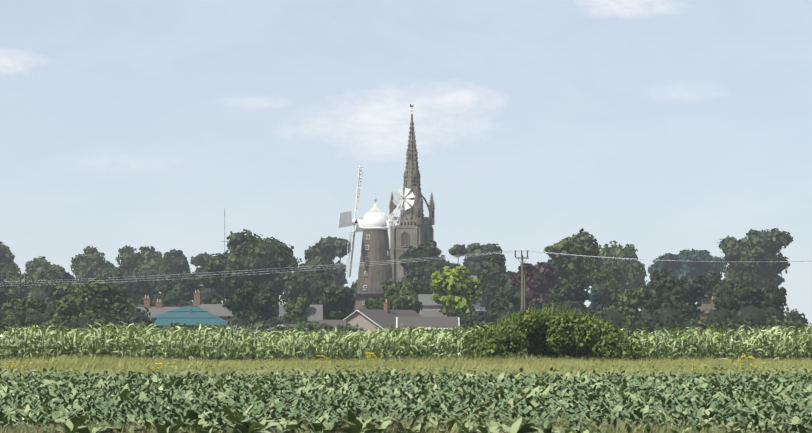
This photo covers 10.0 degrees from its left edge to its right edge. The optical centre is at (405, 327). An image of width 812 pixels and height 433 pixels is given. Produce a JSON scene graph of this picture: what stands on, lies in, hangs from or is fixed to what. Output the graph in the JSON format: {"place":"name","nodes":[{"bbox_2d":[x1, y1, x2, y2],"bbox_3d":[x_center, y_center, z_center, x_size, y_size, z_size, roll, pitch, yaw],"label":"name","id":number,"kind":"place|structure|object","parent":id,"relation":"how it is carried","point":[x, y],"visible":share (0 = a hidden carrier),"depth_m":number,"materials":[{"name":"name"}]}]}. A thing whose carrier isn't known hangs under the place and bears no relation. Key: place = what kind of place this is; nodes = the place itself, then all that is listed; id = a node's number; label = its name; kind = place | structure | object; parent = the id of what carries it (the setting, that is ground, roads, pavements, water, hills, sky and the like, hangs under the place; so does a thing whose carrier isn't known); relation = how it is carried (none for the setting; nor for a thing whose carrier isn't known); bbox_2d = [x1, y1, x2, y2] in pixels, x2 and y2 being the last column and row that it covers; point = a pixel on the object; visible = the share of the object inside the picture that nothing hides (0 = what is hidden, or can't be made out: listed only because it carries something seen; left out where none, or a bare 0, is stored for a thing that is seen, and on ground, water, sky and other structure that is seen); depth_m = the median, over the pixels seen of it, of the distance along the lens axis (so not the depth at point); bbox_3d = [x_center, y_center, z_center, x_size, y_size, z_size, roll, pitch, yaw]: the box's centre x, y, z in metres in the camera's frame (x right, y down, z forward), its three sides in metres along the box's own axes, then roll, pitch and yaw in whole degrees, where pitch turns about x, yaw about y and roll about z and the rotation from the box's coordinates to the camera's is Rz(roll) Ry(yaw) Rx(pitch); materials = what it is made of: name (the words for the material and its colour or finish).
{"place":"outdoors","nodes":[
{"label":"outdoors","id":0,"kind":"place"},
{"bbox_2d":[0,320,811,362],"bbox_3d":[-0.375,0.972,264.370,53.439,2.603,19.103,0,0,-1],"label":"maize field","id":1,"kind":"structure","parent":0,"point":[225,344],"depth_m":256.44,"materials":[{"name":"green plant"}]},
{"bbox_2d":[0,0,811,325],"label":"sky","id":2,"kind":"structure","parent":0,"point":[659,127],"materials":[{"name":"blue"}]},
{"label":"ground","id":3,"kind":"structure","parent":0,"visible":0},
{"bbox_2d":[0,275,12,308],"bbox_3d":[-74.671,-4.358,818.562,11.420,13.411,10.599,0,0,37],"label":"tree","id":4,"kind":"object","parent":3,"relation":"on","point":[4,297],"visible":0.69,"depth_m":817.72,"materials":[{"name":"green plant"}]},
{"bbox_2d":[0,241,24,277],"bbox_3d":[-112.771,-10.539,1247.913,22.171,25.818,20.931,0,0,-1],"label":"tree","id":5,"kind":"object","parent":3,"relation":"on","point":[8,263],"visible":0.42,"depth_m":1246.84,"materials":[{"name":"green plant"}]},
{"bbox_2d":[1,272,33,298],"bbox_3d":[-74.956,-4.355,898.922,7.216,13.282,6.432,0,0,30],"label":"willow tree","id":6,"kind":"object","parent":3,"relation":"on","point":[21,291],"visible":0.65,"depth_m":897.18,"materials":[{"name":"green plant"}]},
{"bbox_2d":[1,295,49,319],"bbox_3d":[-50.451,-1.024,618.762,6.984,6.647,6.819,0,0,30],"label":"tree","id":7,"kind":"object","parent":3,"relation":"on","point":[27,303],"visible":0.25,"depth_m":616.41,"materials":[{"name":"green plant"}]},
{"bbox_2d":[25,256,64,299],"bbox_3d":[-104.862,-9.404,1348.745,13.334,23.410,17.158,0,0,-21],"label":"tree","id":8,"kind":"object","parent":3,"relation":"on","point":[35,267],"visible":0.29,"depth_m":1344.62,"materials":[{"name":"green plant"}]},
{"bbox_2d":[37,269,74,315],"bbox_3d":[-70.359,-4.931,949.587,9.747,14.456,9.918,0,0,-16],"label":"tree","id":9,"kind":"object","parent":3,"relation":"on","point":[55,278],"visible":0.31,"depth_m":947.98,"materials":[{"name":"green plant"}]},
{"bbox_2d":[0,310,155,333],"bbox_3d":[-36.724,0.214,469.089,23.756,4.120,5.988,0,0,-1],"label":"hedge","id":10,"kind":"object","parent":3,"relation":"on","point":[12,320],"visible":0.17,"depth_m":468.16,"materials":[{"name":"green plant"}]},
{"bbox_2d":[0,303,156,330],"bbox_3d":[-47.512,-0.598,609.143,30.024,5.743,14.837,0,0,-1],"label":"hedge belt","id":11,"kind":"object","parent":3,"relation":"on","point":[42,317],"visible":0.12,"depth_m":606.12,"materials":[{"name":"green plant"}]},
{"bbox_2d":[49,276,139,323],"bbox_3d":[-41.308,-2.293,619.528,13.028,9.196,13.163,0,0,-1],"label":"tree","id":12,"kind":"object","parent":3,"relation":"on","point":[82,300],"visible":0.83,"depth_m":617.99,"materials":[{"name":"green plant"}]},
{"bbox_2d":[70,246,123,285],"bbox_3d":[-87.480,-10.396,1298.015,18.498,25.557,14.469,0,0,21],"label":"tree","id":13,"kind":"object","parent":3,"relation":"on","point":[89,264],"visible":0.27,"depth_m":1295.75,"materials":[{"name":"green plant"}]},
{"bbox_2d":[103,272,158,306],"bbox_3d":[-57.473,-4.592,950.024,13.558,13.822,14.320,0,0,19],"label":"tree","id":14,"kind":"object","parent":3,"relation":"on","point":[136,289],"visible":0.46,"depth_m":947.28,"materials":[{"name":"green plant"}]},
{"bbox_2d":[115,245,162,296],"bbox_3d":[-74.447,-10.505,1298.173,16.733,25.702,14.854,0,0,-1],"label":"tree","id":15,"kind":"object","parent":3,"relation":"on","point":[147,261],"visible":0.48,"depth_m":1296.51,"materials":[{"name":"green plant"}]},
{"bbox_2d":[155,249,189,288],"bbox_3d":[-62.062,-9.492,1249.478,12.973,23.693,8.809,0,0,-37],"label":"tree","id":16,"kind":"object","parent":3,"relation":"on","point":[175,261],"visible":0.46,"depth_m":1246.43,"materials":[{"name":"green plant"}]},
{"bbox_2d":[151,268,202,306],"bbox_3d":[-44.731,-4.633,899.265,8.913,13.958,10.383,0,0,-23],"label":"tree","id":17,"kind":"object","parent":3,"relation":"on","point":[179,291],"visible":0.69,"depth_m":896.63,"materials":[{"name":"green plant"}]},
{"bbox_2d":[190,294,221,325],"bbox_3d":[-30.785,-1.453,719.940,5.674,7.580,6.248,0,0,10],"label":"tree","id":18,"kind":"object","parent":3,"relation":"on","point":[213,299],"visible":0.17,"depth_m":717.56,"materials":[{"name":"green plant"}]},
{"bbox_2d":[190,252,222,302],"bbox_3d":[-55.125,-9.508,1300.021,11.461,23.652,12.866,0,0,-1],"label":"tree","id":19,"kind":"object","parent":3,"relation":"on","point":[196,261],"visible":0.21,"depth_m":1295.10,"materials":[{"name":"green plant"}]},
{"bbox_2d":[128,321,363,336],"bbox_3d":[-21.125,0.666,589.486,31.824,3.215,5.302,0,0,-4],"label":"garden hedge","id":20,"kind":"object","parent":3,"relation":"on","point":[307,326],"visible":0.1,"depth_m":589.02,"materials":[{"name":"green plant"}]},
{"bbox_2d":[198,229,301,300],"bbox_3d":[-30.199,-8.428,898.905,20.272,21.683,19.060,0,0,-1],"label":"tree","id":21,"kind":"object","parent":3,"relation":"on","point":[250,253],"visible":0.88,"depth_m":893.86,"materials":[{"name":"green plant"}]},
{"bbox_2d":[222,280,279,323],"bbox_3d":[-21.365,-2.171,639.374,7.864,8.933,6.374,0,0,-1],"label":"round tree","id":22,"kind":"object","parent":3,"relation":"on","point":[252,300],"visible":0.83,"depth_m":637.96,"materials":[{"name":"green plant"}]},
{"bbox_2d":[227,311,285,330],"bbox_3d":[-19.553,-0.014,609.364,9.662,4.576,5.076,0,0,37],"label":"hedge belt","id":23,"kind":"object","parent":3,"relation":"on","point":[239,321],"visible":0.15,"depth_m":609.23,"materials":[{"name":"green plant"}]},
{"bbox_2d":[277,297,311,323],"bbox_3d":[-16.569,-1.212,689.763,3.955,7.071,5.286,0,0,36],"label":"tree","id":24,"kind":"object","parent":3,"relation":"on","point":[296,308],"visible":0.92,"depth_m":688.97,"materials":[{"name":"green plant"}]},
{"bbox_2d":[273,262,337,304],"bbox_3d":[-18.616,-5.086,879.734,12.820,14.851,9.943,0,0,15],"label":"tree","id":25,"kind":"object","parent":3,"relation":"on","point":[301,282],"visible":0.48,"depth_m":877.71,"materials":[{"name":"green plant"}]},
{"bbox_2d":[136,288,483,328],"bbox_3d":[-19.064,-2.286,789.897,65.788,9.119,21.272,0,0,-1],"label":"hedge behind houses","id":26,"kind":"object","parent":3,"relation":"on","point":[275,309],"depth_m":789.29,"materials":[{"name":"green plant"}]},
{"bbox_2d":[298,243,334,270],"bbox_3d":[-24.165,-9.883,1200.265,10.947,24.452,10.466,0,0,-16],"label":"tree","id":27,"kind":"object","parent":3,"relation":"on","point":[314,257],"visible":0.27,"depth_m":1198.62,"materials":[{"name":"green plant"}]},
{"bbox_2d":[313,283,354,319],"bbox_3d":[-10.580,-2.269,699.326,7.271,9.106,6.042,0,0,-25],"label":"tree","id":28,"kind":"object","parent":3,"relation":"on","point":[335,301],"visible":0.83,"depth_m":697.86,"materials":[{"name":"green plant"}]},
{"bbox_2d":[317,236,350,284],"bbox_3d":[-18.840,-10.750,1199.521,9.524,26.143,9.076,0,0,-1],"label":"tree","id":29,"kind":"object","parent":3,"relation":"on","point":[334,246],"visible":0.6,"depth_m":1197.25,"materials":[{"name":"green plant"}]},
{"bbox_2d":[351,279,357,311],"bbox_3d":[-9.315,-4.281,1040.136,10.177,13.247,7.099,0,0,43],"label":"tree","id":30,"kind":"object","parent":3,"relation":"on","point":[353,285],"visible":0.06,"depth_m":1039.97,"materials":[{"name":"green plant"}]},
{"bbox_2d":[337,166,414,311],"bbox_3d":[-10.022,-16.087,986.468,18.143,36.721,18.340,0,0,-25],"label":"windmill","id":31,"kind":"object","parent":3,"relation":"on","point":[374,223],"visible":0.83,"depth_m":982.39,"materials":[{"name":"brick"}]},
{"bbox_2d":[364,297,392,309],"bbox_3d":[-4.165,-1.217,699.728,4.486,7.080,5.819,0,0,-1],"label":"tree","id":32,"kind":"object","parent":3,"relation":"on","point":[374,303],"visible":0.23,"depth_m":699.12,"materials":[{"name":"green plant"}]},
{"bbox_2d":[380,278,424,313],"bbox_3d":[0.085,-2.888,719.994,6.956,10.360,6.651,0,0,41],"label":"tree","id":33,"kind":"object","parent":3,"relation":"on","point":[400,295],"visible":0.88,"depth_m":718.62,"materials":[{"name":"green plant"}]},
{"bbox_2d":[8,241,802,310],"bbox_3d":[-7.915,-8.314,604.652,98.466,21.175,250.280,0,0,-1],"label":"poles and wires","id":34,"kind":"object","parent":3,"relation":"on","point":[522,283],"visible":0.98,"depth_m":487.91,"materials":[{"name":"grey wood"}]},
{"bbox_2d":[0,369,811,432],"bbox_3d":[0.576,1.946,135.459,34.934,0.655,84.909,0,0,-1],"label":"crop","id":35,"kind":"object","parent":3,"relation":"on","point":[320,402],"visible":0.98,"depth_m":110.19,"materials":[{"name":"green plant"}]},
{"bbox_2d":[0,352,811,380],"bbox_3d":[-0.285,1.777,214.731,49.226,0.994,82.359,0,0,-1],"label":"grass strip","id":36,"kind":"object","parent":3,"relation":"on","point":[58,364],"depth_m":217.89,"materials":[{"name":"green plant"}]},
{"bbox_2d":[136,290,716,334],"bbox_3d":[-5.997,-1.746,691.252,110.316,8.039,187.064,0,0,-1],"label":"houses","id":37,"kind":"structure","parent":3,"relation":"on","point":[431,314],"depth_m":643.63,"materials":[{"name":"grey stone"}]},
{"bbox_2d":[398,238,456,295],"bbox_3d":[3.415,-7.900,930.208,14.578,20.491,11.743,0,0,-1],"label":"tree","id":38,"kind":"object","parent":3,"relation":"on","point":[422,270],"visible":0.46,"depth_m":927.40,"materials":[{"name":"green plant"}]},
{"bbox_2d":[47,303,807,329],"bbox_3d":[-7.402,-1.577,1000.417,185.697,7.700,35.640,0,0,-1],"label":"hedge belt","id":39,"kind":"object","parent":3,"relation":"on","point":[788,315],"depth_m":987.96,"materials":[{"name":"green plant"}]},
{"bbox_2d":[389,104,492,314],"bbox_3d":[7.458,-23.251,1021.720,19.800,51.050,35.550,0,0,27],"label":"church","id":40,"kind":"structure","parent":3,"relation":"on","point":[415,229],"depth_m":1008.05,"materials":[{"name":"stone"}]},
{"bbox_2d":[429,265,482,317],"bbox_3d":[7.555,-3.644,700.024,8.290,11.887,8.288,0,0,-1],"label":"lime tree","id":41,"kind":"object","parent":3,"relation":"on","point":[457,290],"visible":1,"depth_m":697.80,"materials":[{"name":"green plant"}]},
{"bbox_2d":[448,244,467,266],"bbox_3d":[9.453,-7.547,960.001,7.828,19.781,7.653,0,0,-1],"label":"tree","id":42,"kind":"object","parent":3,"relation":"on","point":[457,250],"visible":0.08,"depth_m":959.23,"materials":[{"name":"green plant"}]},
{"bbox_2d":[462,243,505,276],"bbox_3d":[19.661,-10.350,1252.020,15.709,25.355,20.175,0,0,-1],"label":"tree","id":43,"kind":"object","parent":3,"relation":"on","point":[471,263],"visible":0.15,"depth_m":1244.96,"materials":[{"name":"green plant"}]},
{"bbox_2d":[477,252,515,308],"bbox_3d":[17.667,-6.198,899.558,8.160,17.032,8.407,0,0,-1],"label":"tree","id":44,"kind":"object","parent":3,"relation":"on","point":[492,274],"visible":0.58,"depth_m":898.93,"materials":[{"name":"green plant"}]},
{"bbox_2d":[488,282,527,316],"bbox_3d":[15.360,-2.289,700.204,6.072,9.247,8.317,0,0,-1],"label":"tree","id":45,"kind":"object","parent":3,"relation":"on","point":[508,292],"visible":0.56,"depth_m":698.25,"materials":[{"name":"green plant"}]},
{"bbox_2d":[507,262,558,311],"bbox_3d":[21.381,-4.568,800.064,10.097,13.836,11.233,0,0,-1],"label":"copper tree","id":46,"kind":"object","parent":3,"relation":"on","point":[540,278],"visible":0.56,"depth_m":796.29,"materials":[{"name":"purple plant"}]},
{"bbox_2d":[462,301,645,362],"bbox_3d":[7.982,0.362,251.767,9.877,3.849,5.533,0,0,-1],"label":"field bush","id":47,"kind":"object","parent":3,"relation":"on","point":[546,331],"visible":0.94,"depth_m":250.01,"materials":[{"name":"green plant"}]},
{"bbox_2d":[548,272,589,314],"bbox_3d":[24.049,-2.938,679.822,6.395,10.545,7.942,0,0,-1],"label":"tree","id":48,"kind":"object","parent":3,"relation":"on","point":[573,293],"visible":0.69,"depth_m":678.73,"materials":[{"name":"green plant"}]},
{"bbox_2d":[544,228,605,291],"bbox_3d":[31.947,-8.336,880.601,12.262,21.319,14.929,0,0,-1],"label":"tree","id":49,"kind":"object","parent":3,"relation":"on","point":[580,243],"visible":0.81,"depth_m":875.93,"materials":[{"name":"green plant"}]},
{"bbox_2d":[586,292,602,313],"bbox_3d":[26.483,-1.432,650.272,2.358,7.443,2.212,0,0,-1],"label":"conifer tree","id":50,"kind":"object","parent":3,"relation":"on","point":[595,298],"visible":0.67,"depth_m":649.67,"materials":[{"name":"green plant"}]},
{"bbox_2d":[588,265,625,309],"bbox_3d":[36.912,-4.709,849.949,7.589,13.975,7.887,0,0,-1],"label":"tree","id":51,"kind":"object","parent":3,"relation":"on","point":[604,282],"visible":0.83,"depth_m":848.51,"materials":[{"name":"green plant"}]},
{"bbox_2d":[599,241,646,289],"bbox_3d":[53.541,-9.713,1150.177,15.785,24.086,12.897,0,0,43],"label":"tree","id":52,"kind":"object","parent":3,"relation":"on","point":[633,269],"visible":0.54,"depth_m":1145.57,"materials":[{"name":"green plant"}]},
{"bbox_2d":[604,286,649,320],"bbox_3d":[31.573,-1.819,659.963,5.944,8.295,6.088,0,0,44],"label":"tree","id":53,"kind":"object","parent":3,"relation":"on","point":[633,300],"visible":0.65,"depth_m":659.37,"materials":[{"name":"green plant"}]},
{"bbox_2d":[455,297,811,332],"bbox_3d":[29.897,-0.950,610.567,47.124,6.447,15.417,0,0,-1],"label":"hedge belt","id":54,"kind":"object","parent":3,"relation":"on","point":[759,316],"visible":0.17,"depth_m":609.11,"materials":[{"name":"green plant"}]},
{"bbox_2d":[639,269,676,317],"bbox_3d":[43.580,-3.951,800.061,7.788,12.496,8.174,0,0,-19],"label":"tree","id":55,"kind":"object","parent":3,"relation":"on","point":[655,274],"visible":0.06,"depth_m":799.38,"materials":[{"name":"green plant"}]},
{"bbox_2d":[645,253,692,286],"bbox_3d":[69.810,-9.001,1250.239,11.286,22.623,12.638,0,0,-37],"label":"tree","id":56,"kind":"object","parent":3,"relation":"on","point":[675,268],"visible":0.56,"depth_m":1247.15,"materials":[{"name":"green plant"}]},
{"bbox_2d":[646,274,707,319],"bbox_3d":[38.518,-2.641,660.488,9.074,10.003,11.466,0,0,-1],"label":"tree","id":57,"kind":"object","parent":3,"relation":"on","point":[666,292],"visible":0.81,"depth_m":659.57,"materials":[{"name":"green plant"}]},
{"bbox_2d":[677,248,726,277],"bbox_3d":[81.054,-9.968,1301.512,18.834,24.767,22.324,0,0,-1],"label":"tree","id":58,"kind":"object","parent":3,"relation":"on","point":[691,263],"visible":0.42,"depth_m":1294.64,"materials":[{"name":"green plant"}]},
{"bbox_2d":[699,270,730,303],"bbox_3d":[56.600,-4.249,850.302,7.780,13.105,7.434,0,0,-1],"label":"tree","id":59,"kind":"object","parent":3,"relation":"on","point":[716,285],"visible":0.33,"depth_m":849.14,"materials":[{"name":"green plant"}]},
{"bbox_2d":[713,278,786,315],"bbox_3d":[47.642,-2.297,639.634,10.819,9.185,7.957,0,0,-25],"label":"tree","id":60,"kind":"object","parent":3,"relation":"on","point":[742,291],"visible":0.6,"depth_m":637.80,"materials":[{"name":"green plant"}]},
{"bbox_2d":[716,228,792,295],"bbox_3d":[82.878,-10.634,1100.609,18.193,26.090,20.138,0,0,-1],"label":"tree","id":61,"kind":"object","parent":3,"relation":"on","point":[754,258],"visible":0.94,"depth_m":1096.16,"materials":[{"name":"green plant"}]},
{"label":"maize soil","id":62,"kind":"structure","parent":0,"visible":0},
{"bbox_2d":[600,315,811,335],"bbox_3d":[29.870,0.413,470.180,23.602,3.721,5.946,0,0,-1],"label":"corn hedge","id":63,"kind":"object","parent":62,"relation":"on","point":[631,325],"visible":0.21,"depth_m":469.83,"materials":[{"name":"green plant"}]}
]}

